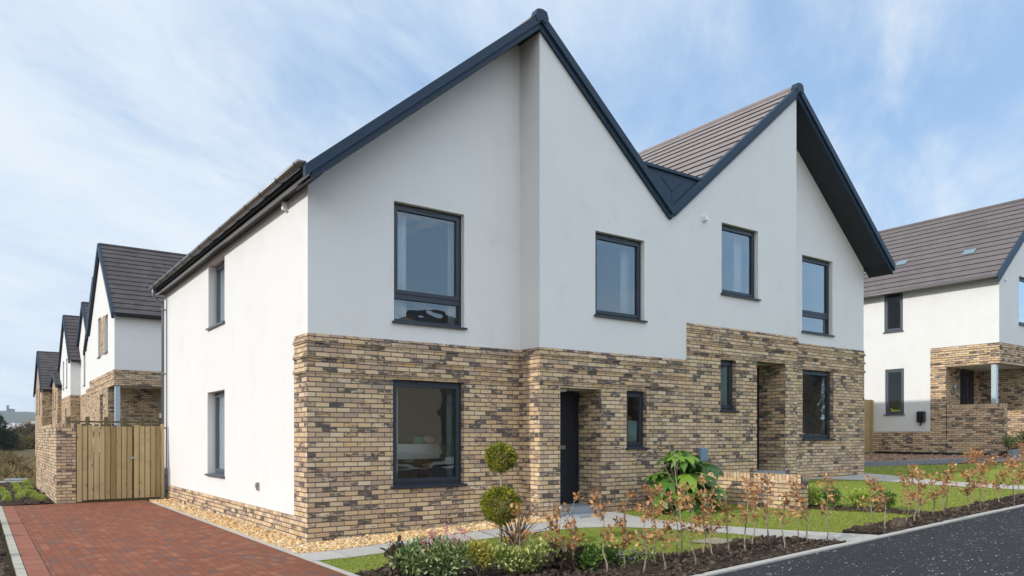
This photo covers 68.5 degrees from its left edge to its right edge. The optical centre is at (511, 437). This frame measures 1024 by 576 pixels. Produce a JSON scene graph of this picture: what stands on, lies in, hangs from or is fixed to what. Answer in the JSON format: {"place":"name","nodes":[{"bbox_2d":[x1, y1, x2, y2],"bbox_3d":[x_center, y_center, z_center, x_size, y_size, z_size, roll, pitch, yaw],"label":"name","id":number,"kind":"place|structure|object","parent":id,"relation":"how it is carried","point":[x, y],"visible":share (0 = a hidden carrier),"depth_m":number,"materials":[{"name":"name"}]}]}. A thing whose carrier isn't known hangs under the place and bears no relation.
{"place":"outdoors","nodes":[
{"label":"outdoors","id":0,"kind":"place"},
{"bbox_2d":[0,411,34,422],"bbox_3d":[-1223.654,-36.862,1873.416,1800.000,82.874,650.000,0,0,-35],"label":"hills","id":1,"kind":"structure","parent":0,"point":[14,417],"depth_m":1904.21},
{"bbox_2d":[0,449,35,480],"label":"dry grass","id":2,"kind":"structure","parent":0,"point":[5,460],"depth_m":39.66,"materials":[{"name":"plant"}]},
{"bbox_2d":[14,500,347,575],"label":"driveway","id":3,"kind":"structure","parent":0,"point":[132,538],"depth_m":10.90,"materials":[{"name":"red brick"}]},
{"bbox_2d":[149,498,327,552],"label":"gravel","id":4,"kind":"structure","parent":0,"point":[286,542],"depth_m":12.70,"materials":[{"name":"beige gravel"}]},
{"bbox_2d":[307,516,560,550],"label":"gravel","id":5,"kind":"structure","parent":0,"point":[350,542],"depth_m":11.55,"materials":[{"name":"beige gravel"}]},
{"bbox_2d":[0,449,1022,575],"bbox_3d":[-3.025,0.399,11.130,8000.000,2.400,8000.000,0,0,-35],"label":"ground","id":6,"kind":"structure","parent":0,"point":[30,453],"depth_m":20.09,"materials":[{"name":"green plant"}]},
{"bbox_2d":[0,414,19,451],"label":"evergreen tree","id":7,"kind":"object","parent":6,"relation":"on","point":[7,435],"visible":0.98,"depth_m":84.65,"materials":[{"name":"green plant"}]},
{"bbox_2d":[0,506,26,575],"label":"driveway kerb","id":8,"kind":"structure","parent":6,"relation":"on","point":[18,566],"depth_m":10.64,"materials":[{"name":"concrete"}]},
{"bbox_2d":[0,482,52,575],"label":"soil bed","id":9,"kind":"object","parent":6,"relation":"on","point":[4,559],"visible":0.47,"depth_m":17.90,"materials":[{"name":"brown soil"}]},
{"bbox_2d":[2,506,51,575],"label":"driveway edge","id":10,"kind":"object","parent":6,"relation":"on","point":[33,561],"visible":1,"depth_m":10.78,"materials":[{"name":"red brick"}]},
{"bbox_2d":[33,351,59,455],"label":"gabled house","id":11,"kind":"structure","parent":6,"relation":"on","point":[46,364],"depth_m":54.49,"materials":[{"name":"brick"}]},
{"bbox_2d":[36,424,75,503],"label":"boundary wall","id":12,"kind":"structure","parent":6,"relation":"on","point":[56,463],"depth_m":17.97,"materials":[{"name":"brick"}]},
{"bbox_2d":[76,424,163,501],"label":"timber gate","id":13,"kind":"structure","parent":12,"relation":"attached to","point":[105,489],"depth_m":18.54,"materials":[{"name":"wood"}]},
{"bbox_2d":[50,372,61,423],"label":"gabled house","id":14,"kind":"structure","parent":6,"relation":"on","point":[55,383],"depth_m":50.17,"materials":[{"name":"brick"}]},
{"bbox_2d":[57,315,80,423],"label":"gabled house","id":15,"kind":"structure","parent":6,"relation":"on","point":[69,362],"depth_m":46.12,"materials":[{"name":"paint"}]},
{"bbox_2d":[76,301,88,423],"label":"gabled house","id":16,"kind":"structure","parent":6,"relation":"on","point":[82,323],"depth_m":44.00,"materials":[{"name":"paint"}]},
{"bbox_2d":[83,277,92,416],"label":"gabled house","id":17,"kind":"structure","parent":6,"relation":"on","point":[86,347],"depth_m":39.87,"materials":[{"name":"paint"}]},
{"bbox_2d":[66,416,160,491],"bbox_3d":[-10.274,0.455,21.264,4.050,2.040,0.120,0,0,-35],"label":"garden fence","id":18,"kind":"object","parent":6,"relation":"on","point":[87,421],"visible":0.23,"depth_m":20.90,"materials":[{"name":"brown wood"}]},
{"bbox_2d":[86,243,189,451],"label":"gabled house","id":19,"kind":"structure","parent":6,"relation":"on","point":[123,331],"depth_m":29.74,"materials":[{"name":"paint"}]},
{"bbox_2d":[149,501,358,575],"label":"path edging","id":20,"kind":"object","parent":6,"relation":"on","point":[296,554],"visible":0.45,"depth_m":10.71,"materials":[{"name":"concrete"}]},
{"bbox_2d":[149,8,687,542],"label":"semi detached house","id":21,"kind":"structure","parent":6,"relation":"on","point":[295,354],"depth_m":13.06,"materials":[{"name":"paint"}]},
{"bbox_2d":[204,391,224,477],"bbox_3d":[-6.002,-0.078,15.461,0.285,1.750,1.420,0,0,-35],"label":"window","id":22,"kind":"structure","parent":21,"relation":"in","point":[220,396],"depth_m":15.79,"materials":[{"name":"glass"}]},
{"bbox_2d":[205,262,224,330],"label":"window","id":23,"kind":"structure","parent":21,"relation":"in","point":[220,270],"depth_m":15.73,"materials":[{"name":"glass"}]},
{"bbox_2d":[394,214,405,319],"bbox_3d":[-1.877,-2.750,12.342,0.284,1.850,0.077,0,0,-35],"label":"curtain","id":24,"kind":"object","parent":21,"relation":"hanging from","point":[399,309],"visible":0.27,"depth_m":12.37,"materials":[{"name":"fabric"}]},
{"bbox_2d":[398,444,445,458],"bbox_3d":[-1.734,0.664,13.584,2.050,1.099,0.500,0,0,-35],"label":"side table","id":25,"kind":"object","parent":21,"relation":"in","point":[420,451],"visible":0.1,"depth_m":13.37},
{"bbox_2d":[391,380,467,488],"bbox_3d":[-1.382,-0.061,12.355,1.397,1.735,0.225,0,0,-35],"label":"window","id":26,"kind":"structure","parent":21,"relation":"in","point":[456,480],"depth_m":12.43,"materials":[{"name":"black metal"}]},
{"bbox_2d":[392,203,467,329],"bbox_3d":[-1.375,-2.796,12.375,1.382,1.945,0.225,0,0,-35],"label":"window","id":27,"kind":"structure","parent":21,"relation":"in","point":[405,295],"depth_m":12.44,"materials":[{"name":"black metal"}]},
{"bbox_2d":[446,389,453,476],"bbox_3d":[-1.067,-0.025,12.895,0.124,1.700,0.077,0,0,-35],"label":"curtain","id":28,"kind":"object","parent":21,"relation":"hanging from","point":[449,432],"visible":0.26,"depth_m":12.87,"materials":[{"name":"fabric"}]},
{"bbox_2d":[447,223,454,324],"bbox_3d":[-1.038,-2.750,12.940,0.144,1.850,0.077,0,0,-35],"label":"curtain","id":29,"kind":"object","parent":21,"relation":"hanging from","point":[450,268],"visible":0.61,"depth_m":12.93,"materials":[{"name":"fabric"}]},
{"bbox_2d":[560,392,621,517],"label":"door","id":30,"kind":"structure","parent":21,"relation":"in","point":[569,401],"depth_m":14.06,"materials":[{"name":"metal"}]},
{"bbox_2d":[594,233,647,322],"bbox_3d":[1.988,-2.978,14.046,1.320,1.560,0.225,0,0,-35],"label":"window","id":31,"kind":"structure","parent":21,"relation":"in","point":[598,313],"depth_m":14.21,"materials":[{"name":"black metal"}]},
{"bbox_2d":[620,248,628,313],"bbox_3d":[2.197,-2.925,14.655,0.204,1.500,0.077,0,0,-35],"label":"curtain","id":32,"kind":"object","parent":21,"relation":"hanging from","point":[624,280],"visible":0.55,"depth_m":14.62,"materials":[{"name":"fabric"}]},
{"bbox_2d":[625,391,649,449],"bbox_3d":[2.329,-0.331,14.275,0.600,1.105,0.225,0,0,-35],"label":"window","id":33,"kind":"structure","parent":21,"relation":"in","point":[639,444],"depth_m":14.39,"materials":[{"name":"grey plastic"}]},
{"bbox_2d":[357,534,845,575],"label":"soil bed","id":34,"kind":"object","parent":6,"relation":"on","point":[727,563],"visible":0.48,"depth_m":8.58,"materials":[{"name":"brown soil"}]},
{"bbox_2d":[377,535,414,575],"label":"evergreen shrub","id":35,"kind":"object","parent":34,"relation":"on","point":[391,552],"visible":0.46,"depth_m":8.24,"materials":[{"name":"green plant"}]},
{"bbox_2d":[388,536,429,575],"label":"evergreen shrub","id":36,"kind":"object","parent":34,"relation":"on","point":[408,562],"visible":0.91,"depth_m":8.12,"materials":[{"name":"green plant"}]},
{"bbox_2d":[414,522,477,575],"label":"flowering shrub","id":37,"kind":"object","parent":34,"relation":"on","point":[447,551],"visible":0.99,"depth_m":8.10,"materials":[{"name":"green plant"}]},
{"bbox_2d":[463,536,495,575],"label":"evergreen shrub","id":38,"kind":"object","parent":34,"relation":"on","point":[481,548],"visible":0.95,"depth_m":8.10,"materials":[{"name":"green plant"}]},
{"bbox_2d":[487,541,532,575],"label":"evergreen shrub","id":39,"kind":"object","parent":34,"relation":"on","point":[510,557],"visible":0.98,"depth_m":8.08,"materials":[{"name":"green plant"}]},
{"bbox_2d":[506,502,537,549],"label":"beech sapling","id":40,"kind":"object","parent":34,"relation":"on","point":[517,507],"visible":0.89,"depth_m":8.59,"materials":[{"name":"brown plant"}]},
{"bbox_2d":[519,537,556,574],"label":"evergreen shrub","id":41,"kind":"object","parent":34,"relation":"on","point":[536,553],"visible":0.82,"depth_m":8.24,"materials":[{"name":"green plant"}]},
{"bbox_2d":[542,503,561,568],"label":"beech sapling","id":42,"kind":"object","parent":34,"relation":"on","point":[549,519],"visible":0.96,"depth_m":8.40,"materials":[{"name":"brown plant"}]},
{"bbox_2d":[541,540,584,572],"bbox_3d":[0.588,1.361,8.370,0.502,0.441,0.549,0,0,-9],"label":"evergreen shrub","id":43,"kind":"object","parent":34,"relation":"on","point":[568,560],"visible":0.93,"depth_m":8.30,"materials":[{"name":"green plant"}]},
{"bbox_2d":[555,491,587,567],"bbox_3d":[0.669,1.066,8.386,0.312,0.967,0.332,0,0,-20],"label":"beech sapling","id":44,"kind":"object","parent":34,"relation":"on","point":[573,523],"visible":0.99,"depth_m":8.36,"materials":[{"name":"brown plant"}]},
{"bbox_2d":[573,540,607,570],"bbox_3d":[0.838,1.345,8.449,0.439,0.399,0.519,0,0,-35],"label":"evergreen shrub","id":45,"kind":"object","parent":34,"relation":"on","point":[588,555],"visible":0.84,"depth_m":8.41,"materials":[{"name":"green plant"}]},
{"bbox_2d":[589,489,614,572],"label":"beech sapling","id":46,"kind":"object","parent":34,"relation":"on","point":[602,508],"visible":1,"depth_m":8.22,"materials":[{"name":"brown plant"}]},
{"bbox_2d":[593,541,622,563],"bbox_3d":[1.135,1.361,8.732,0.339,0.339,0.400,0,0,-35],"label":"evergreen shrub","id":47,"kind":"object","parent":34,"relation":"on","point":[612,553],"visible":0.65,"depth_m":8.65,"materials":[{"name":"green plant"}]},
{"bbox_2d":[606,490,638,567],"bbox_3d":[1.239,1.047,8.352,0.313,0.970,0.334,0,0,-43],"label":"beech sapling","id":48,"kind":"object","parent":34,"relation":"on","point":[621,524],"visible":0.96,"depth_m":8.33,"materials":[{"name":"brown plant"}]},
{"bbox_2d":[634,501,662,571],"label":"beech sapling","id":49,"kind":"object","parent":34,"relation":"on","point":[649,534],"visible":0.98,"depth_m":8.10,"materials":[{"name":"brown plant"}]},
{"bbox_2d":[641,482,670,562],"bbox_3d":[1.653,1.014,8.659,0.346,0.996,0.277,0,0,-1],"label":"beech sapling","id":50,"kind":"object","parent":34,"relation":"on","point":[657,489],"visible":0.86,"depth_m":8.65,"materials":[{"name":"brown plant"}]},
{"bbox_2d":[655,512,678,569],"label":"beech sapling","id":51,"kind":"object","parent":34,"relation":"on","point":[668,527],"visible":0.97,"depth_m":8.16,"materials":[{"name":"brown plant"}]},
{"bbox_2d":[660,488,687,558],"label":"beech sapling","id":52,"kind":"object","parent":34,"relation":"on","point":[674,503],"visible":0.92,"depth_m":8.81,"materials":[{"name":"brown plant"}]},
{"bbox_2d":[675,480,702,565],"bbox_3d":[2.001,0.994,8.425,0.338,1.036,0.285,0,0,35],"label":"beech sapling","id":53,"kind":"object","parent":34,"relation":"on","point":[689,505],"visible":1,"depth_m":8.40,"materials":[{"name":"brown plant"}]},
{"bbox_2d":[692,475,720,552],"bbox_3d":[2.347,0.969,9.132,0.332,1.030,0.354,0,0,6],"label":"beech sapling","id":54,"kind":"object","parent":34,"relation":"on","point":[707,529],"visible":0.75,"depth_m":9.15,"materials":[{"name":"brown plant"}]},
{"bbox_2d":[690,485,725,556],"bbox_3d":[2.296,1.022,8.808,0.305,0.931,0.322,0,0,-19],"label":"beech sapling","id":55,"kind":"object","parent":34,"relation":"on","point":[712,508],"visible":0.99,"depth_m":8.83,"materials":[{"name":"brown plant"}]},
{"bbox_2d":[714,498,738,548],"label":"beech sapling","id":56,"kind":"object","parent":34,"relation":"on","point":[723,510],"visible":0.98,"depth_m":9.19,"materials":[{"name":"brown plant"}]},
{"bbox_2d":[737,473,760,551],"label":"beech sapling","id":57,"kind":"object","parent":34,"relation":"on","point":[752,498],"visible":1,"depth_m":9.23,"materials":[{"name":"brown plant"}]},
{"bbox_2d":[756,469,789,546],"bbox_3d":[3.250,0.916,9.408,0.370,1.072,0.351,0,0,-36],"label":"beech sapling","id":58,"kind":"object","parent":34,"relation":"on","point":[768,492],"visible":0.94,"depth_m":9.43,"materials":[{"name":"brown plant"}]},
{"bbox_2d":[772,485,800,547],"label":"beech sapling","id":59,"kind":"object","parent":34,"relation":"on","point":[786,501],"visible":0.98,"depth_m":9.23,"materials":[{"name":"brown plant"}]},
{"bbox_2d":[787,472,814,538],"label":"beech sapling","id":60,"kind":"object","parent":34,"relation":"on","point":[793,485],"visible":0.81,"depth_m":9.92,"materials":[{"name":"brown plant"}]},
{"bbox_2d":[816,469,845,538],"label":"beech sapling","id":61,"kind":"object","parent":34,"relation":"on","point":[828,481],"visible":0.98,"depth_m":9.78,"materials":[{"name":"brown plant"}]},
{"bbox_2d":[701,471,807,510],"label":"garden wall","id":62,"kind":"structure","parent":6,"relation":"on","point":[731,484],"depth_m":13.64,"materials":[{"name":"brick"}]},
{"bbox_2d":[638,83,895,477],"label":"semi detached house","id":63,"kind":"structure","parent":6,"relation":"on","point":[767,180],"depth_m":17.04,"materials":[{"name":"paint"}]},
{"bbox_2d":[721,365,727,404],"bbox_3d":[4.443,-1.110,15.932,0.421,0.970,0.052,0,0,-32],"label":"curtain","id":64,"kind":"object","parent":63,"relation":"attached to","point":[724,385],"visible":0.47,"depth_m":15.96,"materials":[{"name":"fabric"}]},
{"bbox_2d":[720,360,738,411],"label":"window","id":65,"kind":"structure","parent":63,"relation":"in","point":[724,408],"depth_m":15.94,"materials":[{"name":"grey plastic"}]},
{"bbox_2d":[733,237,741,292],"bbox_3d":[4.991,-3.700,16.645,0.224,1.450,0.077,0,0,-35],"label":"curtain","id":66,"kind":"object","parent":63,"relation":"hanging from","point":[737,264],"visible":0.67,"depth_m":16.60,"materials":[{"name":"fabric"}]},
{"bbox_2d":[721,225,760,300],"bbox_3d":[4.835,-3.735,16.074,1.290,1.515,0.225,0,0,-35],"label":"window","id":67,"kind":"structure","parent":63,"relation":"in","point":[750,296],"depth_m":16.30,"materials":[{"name":"grey glass"}]},
{"bbox_2d":[757,368,785,473],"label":"door","id":68,"kind":"structure","parent":63,"relation":"in","point":[758,470],"depth_m":17.48,"materials":[{"name":"metal"}]},
{"bbox_2d":[801,256,834,336],"bbox_3d":[7.569,-3.511,18.746,1.375,1.905,0.225,0,0,-35],"label":"window","id":69,"kind":"structure","parent":63,"relation":"in","point":[805,313],"depth_m":19.00,"materials":[{"name":"grey plastic"}]},
{"bbox_2d":[802,370,835,439],"bbox_3d":[7.587,-0.805,18.744,1.390,1.735,0.225,0,0,-35],"label":"window","id":70,"kind":"structure","parent":63,"relation":"in","point":[826,436],"depth_m":19.05,"materials":[{"name":"grey plastic"}]},
{"bbox_2d":[821,376,825,433],"bbox_3d":[7.964,-0.775,19.223,0.098,1.700,0.063,0,0,-20],"label":"curtain","id":71,"kind":"object","parent":63,"relation":"hanging from","point":[823,404],"visible":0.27,"depth_m":19.22,"materials":[{"name":"fabric"}]},
{"bbox_2d":[692,504,1023,575],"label":"road kerb","id":72,"kind":"structure","parent":6,"relation":"on","point":[753,564],"depth_m":9.43,"materials":[{"name":"concrete"}]},
{"bbox_2d":[808,504,925,514],"bbox_3d":[5.820,1.206,12.795,2.427,0.088,0.496,0,0,44],"label":"soil bed","id":73,"kind":"object","parent":6,"relation":"on","point":[895,510],"visible":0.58,"depth_m":12.42,"materials":[{"name":"brown soil"}]},
{"bbox_2d":[808,483,825,504],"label":"hedge plant","id":74,"kind":"object","parent":73,"relation":"on","point":[813,493],"visible":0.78,"depth_m":13.28,"materials":[{"name":"green plant"}]},
{"bbox_2d":[818,485,844,507],"bbox_3d":[5.595,1.054,13.148,0.426,0.452,0.594,0,0,34],"label":"hedge plant","id":75,"kind":"object","parent":73,"relation":"on","point":[837,496],"visible":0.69,"depth_m":13.09,"materials":[{"name":"green plant"}]},
{"bbox_2d":[840,486,875,507],"bbox_3d":[5.915,1.057,12.850,0.576,0.443,0.449,0,0,15],"label":"hedge plant","id":76,"kind":"object","parent":73,"relation":"on","point":[856,495],"visible":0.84,"depth_m":12.81,"materials":[{"name":"green plant"}]},
{"bbox_2d":[808,505,932,513],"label":"soil clods","id":77,"kind":"object","parent":73,"relation":"on","point":[841,507],"visible":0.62,"depth_m":12.74,"materials":[{"name":"brown soil"}]},
{"bbox_2d":[871,490,897,508],"bbox_3d":[6.240,1.069,12.614,0.435,0.410,0.500,0,0,16],"label":"hedge plant","id":78,"kind":"object","parent":73,"relation":"on","point":[891,499],"visible":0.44,"depth_m":12.55,"materials":[{"name":"green plant"}]},
{"bbox_2d":[864,458,981,466],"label":"drive kerb","id":79,"kind":"structure","parent":6,"relation":"on","point":[908,462],"depth_m":22.65,"materials":[{"name":"grey concrete"}]},
{"bbox_2d":[842,493,1023,534],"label":"soil bed","id":80,"kind":"object","parent":6,"relation":"on","point":[871,530],"visible":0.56,"depth_m":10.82,"materials":[{"name":"brown soil"}]},
{"bbox_2d":[858,474,889,523],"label":"beech sapling","id":81,"kind":"object","parent":80,"relation":"on","point":[870,484],"visible":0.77,"depth_m":10.80,"materials":[{"name":"brown plant"}]},
{"bbox_2d":[897,464,916,520],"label":"beech sapling","id":82,"kind":"object","parent":80,"relation":"on","point":[907,481],"visible":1,"depth_m":10.79,"materials":[{"name":"brown plant"}]},
{"bbox_2d":[899,470,928,520],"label":"beech sapling","id":83,"kind":"object","parent":80,"relation":"on","point":[921,478],"visible":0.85,"depth_m":11.16,"materials":[{"name":"brown plant"}]},
{"bbox_2d":[951,447,981,509],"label":"beech sapling","id":84,"kind":"object","parent":80,"relation":"on","point":[967,478],"visible":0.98,"depth_m":12.03,"materials":[{"name":"brown plant"}]},
{"bbox_2d":[966,450,992,507],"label":"beech sapling","id":85,"kind":"object","parent":80,"relation":"on","point":[982,471],"visible":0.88,"depth_m":12.23,"materials":[{"name":"brown plant"}]},
{"bbox_2d":[989,453,1009,501],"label":"beech sapling","id":86,"kind":"object","parent":80,"relation":"on","point":[997,485],"visible":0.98,"depth_m":12.79,"materials":[{"name":"brown plant"}]},
{"bbox_2d":[1006,440,1023,496],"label":"beech sapling","id":87,"kind":"object","parent":80,"relation":"on","point":[1020,469],"visible":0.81,"depth_m":13.43,"materials":[{"name":"brown plant"}]},
{"bbox_2d":[864,198,1023,456],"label":"gabled house","id":88,"kind":"structure","parent":6,"relation":"on","point":[944,326],"depth_m":26.84,"materials":[{"name":"paint"}]},
{"bbox_2d":[883,293,903,332],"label":"window","id":89,"kind":"structure","parent":88,"relation":"in","point":[887,330],"depth_m":27.76,"materials":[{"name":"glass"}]},
{"bbox_2d":[884,368,904,414],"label":"window","id":90,"kind":"structure","parent":88,"relation":"in","point":[888,412],"depth_m":27.74,"materials":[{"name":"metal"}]},
{"bbox_2d":[960,370,973,404],"bbox_3d":[16.417,-1.150,27.100,0.900,2.550,0.078,0,0,-35],"label":"door","id":91,"kind":"structure","parent":88,"relation":"in","point":[966,376],"depth_m":27.00,"materials":[{"name":"black wood"}]},
{"bbox_2d":[1019,278,1023,325],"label":"window","id":92,"kind":"structure","parent":88,"relation":"in","point":[1021,281],"depth_m":26.21,"materials":[{"name":"blue glass"}]},
{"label":"fence footing","id":93,"kind":"structure","parent":6,"relation":"on","visible":0},
{"bbox_2d":[864,399,873,451],"bbox_3d":[10.261,-0.450,26.010,8.308,1.970,0.074,0,0,-35],"label":"timber fence","id":94,"kind":"object","parent":93,"relation":"on","point":[868,422],"visible":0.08,"depth_m":28.19,"materials":[{"name":"brown wood"}]},
{"bbox_2d":[0,0,1023,411],"label":"sky","id":95,"kind":"structure","parent":0,"point":[145,124],"materials":[{"name":"blue"}]},
{"bbox_2d":[321,526,757,572],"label":"lawn","id":96,"kind":"structure","parent":0,"point":[583,541],"depth_m":10.30,"materials":[{"name":"green plant"}]},
{"bbox_2d":[479,441,523,543],"bbox_3d":[-0.147,0.809,9.955,0.601,1.533,0.612,0,0,-35],"label":"topiary tree","id":97,"kind":"object","parent":96,"relation":"on","point":[501,490],"visible":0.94,"depth_m":9.85,"materials":[{"name":"green plant"}]},
{"bbox_2d":[482,504,547,546],"bbox_3d":[0.069,1.173,9.875,0.834,0.696,1.099,0,0,16],"label":"strap leaf plant","id":98,"kind":"object","parent":96,"relation":"on","point":[511,537],"visible":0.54,"depth_m":9.86,"materials":[{"name":"green plant"}]},
{"bbox_2d":[300,511,876,560],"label":"garden path","id":99,"kind":"structure","parent":0,"point":[632,521],"depth_m":11.03,"materials":[{"name":"concrete"}]},
{"bbox_2d":[622,502,917,532],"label":"lawn","id":100,"kind":"structure","parent":0,"point":[794,528],"depth_m":11.92,"materials":[{"name":"green plant"}]},
{"bbox_2d":[643,450,727,516],"bbox_3d":[3.027,0.881,13.423,1.689,1.333,1.807,0,0,-35],"label":"fatsia shrub","id":101,"kind":"object","parent":100,"relation":"on","point":[690,470],"visible":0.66,"depth_m":12.96,"materials":[{"name":"green plant"}]},
{"bbox_2d":[714,507,1023,575],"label":"road","id":102,"kind":"structure","parent":0,"point":[989,545],"depth_m":8.73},
{"bbox_2d":[808,478,1023,510],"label":"lawn","id":103,"kind":"structure","parent":0,"point":[912,489],"depth_m":14.59,"materials":[{"name":"green plant"}]},
{"bbox_2d":[808,473,1023,489],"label":"garden path","id":104,"kind":"structure","parent":0,"point":[888,478],"depth_m":17.73,"materials":[{"name":"concrete"}]},
{"bbox_2d":[864,461,1023,485],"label":"lawn","id":105,"kind":"structure","parent":0,"point":[957,474],"depth_m":19.93,"materials":[{"name":"green plant"}]},
{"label":"brown gravel bed","id":106,"kind":"structure","parent":0,"visible":0},
{"bbox_2d":[864,453,1003,461],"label":"brown gravel","id":107,"kind":"structure","parent":106,"relation":"on","point":[870,457],"depth_m":25.29,"materials":[{"name":"gravel"}]},
{"bbox_2d":[876,451,991,454],"bbox_3d":[14.807,0.550,26.593,0.099,0.099,3.901,0,0,-35],"label":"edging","id":108,"kind":"object","parent":107,"relation":"on","point":[929,453],"visible":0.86,"depth_m":26.60,"materials":[{"name":"grey concrete"}]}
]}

